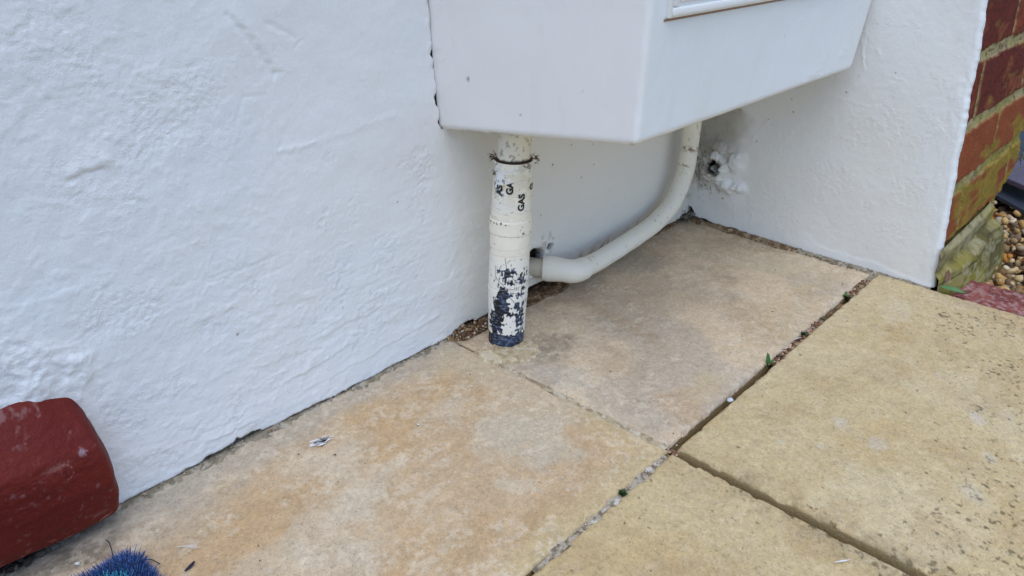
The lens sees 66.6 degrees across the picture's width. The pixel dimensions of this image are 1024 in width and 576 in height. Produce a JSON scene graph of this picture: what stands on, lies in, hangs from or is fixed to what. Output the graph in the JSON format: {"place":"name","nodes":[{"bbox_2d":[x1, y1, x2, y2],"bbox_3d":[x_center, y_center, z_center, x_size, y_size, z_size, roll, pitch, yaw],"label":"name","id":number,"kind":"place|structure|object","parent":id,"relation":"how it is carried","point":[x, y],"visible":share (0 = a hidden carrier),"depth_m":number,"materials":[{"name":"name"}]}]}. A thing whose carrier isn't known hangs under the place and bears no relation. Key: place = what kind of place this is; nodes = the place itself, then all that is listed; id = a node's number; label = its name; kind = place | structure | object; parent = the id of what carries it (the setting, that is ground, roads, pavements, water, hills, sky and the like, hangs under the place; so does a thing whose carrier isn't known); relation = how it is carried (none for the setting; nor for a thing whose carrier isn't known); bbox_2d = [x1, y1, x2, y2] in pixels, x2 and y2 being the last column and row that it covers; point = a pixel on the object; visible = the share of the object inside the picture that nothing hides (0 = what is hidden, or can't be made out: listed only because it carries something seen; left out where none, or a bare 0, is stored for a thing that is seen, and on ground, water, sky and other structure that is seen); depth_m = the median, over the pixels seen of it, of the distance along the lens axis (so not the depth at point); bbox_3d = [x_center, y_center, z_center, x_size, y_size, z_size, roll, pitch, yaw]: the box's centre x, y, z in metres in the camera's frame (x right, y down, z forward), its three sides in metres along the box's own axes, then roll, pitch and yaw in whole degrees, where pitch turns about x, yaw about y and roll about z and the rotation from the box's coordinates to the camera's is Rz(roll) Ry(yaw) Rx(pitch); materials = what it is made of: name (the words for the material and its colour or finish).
{"place":"outdoors","nodes":[
{"label":"outdoors","id":0,"kind":"place"},
{"bbox_2d":[532,455,908,575],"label":"paving slab","id":1,"kind":"structure","parent":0,"point":[675,515],"depth_m":0.56,"materials":[{"name":"concrete"}]},
{"bbox_2d":[930,199,1023,293],"bbox_3d":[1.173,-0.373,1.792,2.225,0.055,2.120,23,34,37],"label":"gravel","id":2,"kind":"structure","parent":0,"point":[1007,277],"depth_m":1.12,"materials":[{"name":"beige gravel"}]},
{"bbox_2d":[995,183,1023,213],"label":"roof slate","id":3,"kind":"object","parent":2,"relation":"on","point":[1010,195],"visible":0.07,"depth_m":1.27,"materials":[{"name":"grey stone"}]},
{"bbox_2d":[1006,160,1023,190],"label":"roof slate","id":4,"kind":"object","parent":3,"relation":"on","point":[1016,179],"visible":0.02,"depth_m":1.28,"materials":[{"name":"grey stone"}]},
{"bbox_2d":[1009,147,1023,175],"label":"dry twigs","id":5,"kind":"object","parent":4,"relation":"on","point":[1020,157],"visible":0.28,"depth_m":1.29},
{"bbox_2d":[1018,131,1023,160],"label":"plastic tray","id":6,"kind":"object","parent":4,"relation":"on","point":[1021,136],"depth_m":1.41,"materials":[{"name":"blue plastic"}]},
{"label":"ground","id":7,"kind":"structure","parent":0,"visible":0},
{"bbox_2d":[0,0,693,503],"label":"rendered wall","id":8,"kind":"structure","parent":7,"relation":"on","point":[224,224],"depth_m":0.59,"materials":[{"name":"paint"}]},
{"bbox_2d":[529,121,701,282],"bbox_3d":[0.128,-0.143,0.930,0.067,0.219,0.301,23,34,37],"label":"bent water pipe","id":9,"kind":"object","parent":8,"relation":"attached to","point":[548,268],"visible":0.89,"depth_m":0.96,"materials":[{"name":"paint"}]},
{"bbox_2d":[428,0,870,145],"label":"gas meter box","id":10,"kind":"object","parent":8,"relation":"attached to","point":[629,72],"visible":1,"depth_m":0.64,"materials":[{"name":"paint"}]},
{"bbox_2d":[488,134,539,346],"bbox_3d":[-0.002,-0.048,0.766,0.044,0.245,0.045,23,34,37],"label":"gas riser pipe","id":11,"kind":"object","parent":10,"relation":"attached to","point":[510,225],"visible":0.91,"depth_m":0.75,"materials":[{"name":"paint"}]},
{"bbox_2d":[666,0,771,18],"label":"door","id":12,"kind":"structure","parent":10,"relation":"in","point":[675,8],"depth_m":0.59,"materials":[{"name":"paint"}]},
{"bbox_2d":[689,0,1023,295],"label":"brick pier","id":13,"kind":"structure","parent":7,"relation":"on","point":[893,150],"depth_m":0.94,"materials":[{"name":"paint"}]},
{"bbox_2d":[952,280,1023,316],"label":"edging brick","id":14,"kind":"object","parent":7,"relation":"on","point":[993,296],"visible":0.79,"depth_m":0.93,"materials":[{"name":"brick"}]},
{"bbox_2d":[941,270,968,294],"bbox_3d":[0.522,-0.003,0.919,0.028,0.025,0.033,23,34,37],"label":"fallen leaf","id":15,"kind":"object","parent":14,"relation":"on","point":[957,290],"visible":1,"depth_m":0.92,"materials":[{"name":"green plant"}]},
{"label":"slab bedding","id":16,"kind":"structure","parent":0,"visible":0},
{"bbox_2d":[16,338,456,560],"bbox_3d":[-0.198,0.124,0.677,0.038,0.012,0.445,23,34,37],"label":"cement fillet","id":17,"kind":"object","parent":16,"relation":"on","point":[257,435],"visible":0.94,"depth_m":0.66,"materials":[{"name":"grey concrete"}]},
{"bbox_2d":[4,341,667,575],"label":"paving slab","id":18,"kind":"structure","parent":16,"relation":"on","point":[397,503],"depth_m":0.61,"materials":[{"name":"stone"}]},
{"bbox_2d":[0,543,60,575],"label":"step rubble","id":19,"kind":"object","parent":18,"relation":"on","point":[26,561],"visible":0.34,"depth_m":0.53,"materials":[{"name":"grey stone"}]},
{"bbox_2d":[0,397,118,567],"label":"red doorstep","id":20,"kind":"object","parent":19,"relation":"on","point":[58,482],"visible":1,"depth_m":0.51,"materials":[{"name":"paint"}]},
{"bbox_2d":[184,561,194,570],"bbox_3d":[-0.220,0.190,0.533,0.004,0.002,0.009,23,34,37],"label":"twig scrap","id":21,"kind":"object","parent":18,"relation":"on","point":[190,566],"visible":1,"depth_m":0.53,"materials":[{"name":"black wood"}]},
{"bbox_2d":[309,435,331,445],"bbox_3d":[-0.160,0.129,0.657,0.023,0.001,0.010,-18,32,-33],"label":"paint smear","id":22,"kind":"object","parent":18,"relation":"on","point":[321,441],"visible":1,"depth_m":0.66},
{"bbox_2d":[474,338,540,364],"bbox_3d":[-0.001,0.063,0.800,0.089,0.008,0.085,23,34,37],"label":"mortar patch","id":23,"kind":"object","parent":16,"relation":"on","point":[525,350],"visible":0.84,"depth_m":0.79,"materials":[{"name":"beige concrete"}]},
{"bbox_2d":[498,364,669,449],"bbox_3d":[0.055,0.103,0.719,0.206,0.002,0.010,23,34,37],"label":"mortar joint","id":24,"kind":"object","parent":16,"relation":"on","point":[647,438],"visible":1,"depth_m":0.70,"materials":[{"name":"beige concrete"}]},
{"bbox_2d":[531,455,667,572],"bbox_3d":[0.071,0.168,0.594,0.009,0.004,0.170,23,34,37],"label":"mortar joint","id":25,"kind":"object","parent":16,"relation":"on","point":[558,549],"visible":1,"depth_m":0.59,"materials":[{"name":"grey concrete"}]},
{"bbox_2d":[618,487,627,495],"bbox_3d":[0.086,0.158,0.606,0.007,0.006,0.008,23,34,37],"label":"weed","id":26,"kind":"object","parent":25,"relation":"on","point":[622,492],"visible":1,"depth_m":0.61,"materials":[{"name":"green plant"}]},
{"bbox_2d":[457,219,868,455],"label":"paving slab","id":27,"kind":"structure","parent":16,"relation":"on","point":[672,310],"depth_m":0.85,"materials":[{"name":"stone"}]},
{"bbox_2d":[257,256,841,571],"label":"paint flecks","id":28,"kind":"object","parent":27,"relation":"on","point":[599,412],"visible":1,"depth_m":0.67,"materials":[{"name":"white paint"}]},
{"bbox_2d":[446,222,677,351],"bbox_3d":[0.089,-0.016,0.954,0.046,0.007,0.448,23,34,37],"label":"soil strip","id":29,"kind":"object","parent":27,"relation":"on","point":[552,288],"visible":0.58,"depth_m":0.91,"materials":[{"name":"brown soil"}]},
{"bbox_2d":[681,216,797,251],"bbox_3d":[0.305,-0.074,1.075,0.180,0.009,0.044,23,34,37],"label":"soil strip","id":30,"kind":"object","parent":27,"relation":"on","point":[707,223],"visible":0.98,"depth_m":1.07,"materials":[{"name":"brown soil"}]},
{"bbox_2d":[797,249,930,288],"bbox_3d":[0.436,-0.023,0.976,0.164,0.008,0.032,23,34,37],"label":"cement fillet","id":31,"kind":"object","parent":27,"relation":"on","point":[831,261],"visible":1,"depth_m":0.98,"materials":[{"name":"grey concrete"}]},
{"bbox_2d":[676,282,865,451],"bbox_3d":[0.288,0.067,0.810,0.009,0.018,0.438,23,34,37],"label":"mortar joint","id":32,"kind":"object","parent":16,"relation":"on","point":[857,286],"visible":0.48,"depth_m":0.89,"materials":[{"name":"concrete"}]},
{"bbox_2d":[501,280,869,563],"bbox_3d":[0.158,0.064,0.806,0.204,0.010,0.615,23,34,37],"label":"joint grit","id":33,"kind":"object","parent":32,"relation":"on","point":[796,342],"visible":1,"depth_m":0.81,"materials":[{"name":"grey gravel"}]},
{"bbox_2d":[766,353,773,366],"bbox_3d":[0.257,0.072,0.780,0.006,0.013,0.016,23,34,37],"label":"weed","id":34,"kind":"object","parent":32,"relation":"on","point":[768,359],"visible":1,"depth_m":0.78,"materials":[{"name":"green plant"}]},
{"bbox_2d":[677,275,1023,575],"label":"paving slab","id":35,"kind":"structure","parent":16,"relation":"on","point":[883,422],"depth_m":0.67,"materials":[{"name":"stone"}]},
{"bbox_2d":[1,211,893,567],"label":"grit crumbs","id":36,"kind":"object","parent":35,"relation":"on","point":[465,331],"visible":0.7,"depth_m":0.83,"materials":[{"name":"gravel"}]},
{"bbox_3d":[-0.429,0.321,0.290,0.277,0.020,0.451,23,34,37],"label":"paving slab","id":37,"kind":"object","parent":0,"visible":0},
{"bbox_2d":[71,540,166,575],"bbox_3d":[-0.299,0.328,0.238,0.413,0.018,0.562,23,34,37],"label":"brush","id":38,"kind":"object","parent":37,"relation":"on","point":[128,564],"visible":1,"depth_m":0.52,"materials":[{"name":"blue plastic"}]}
]}

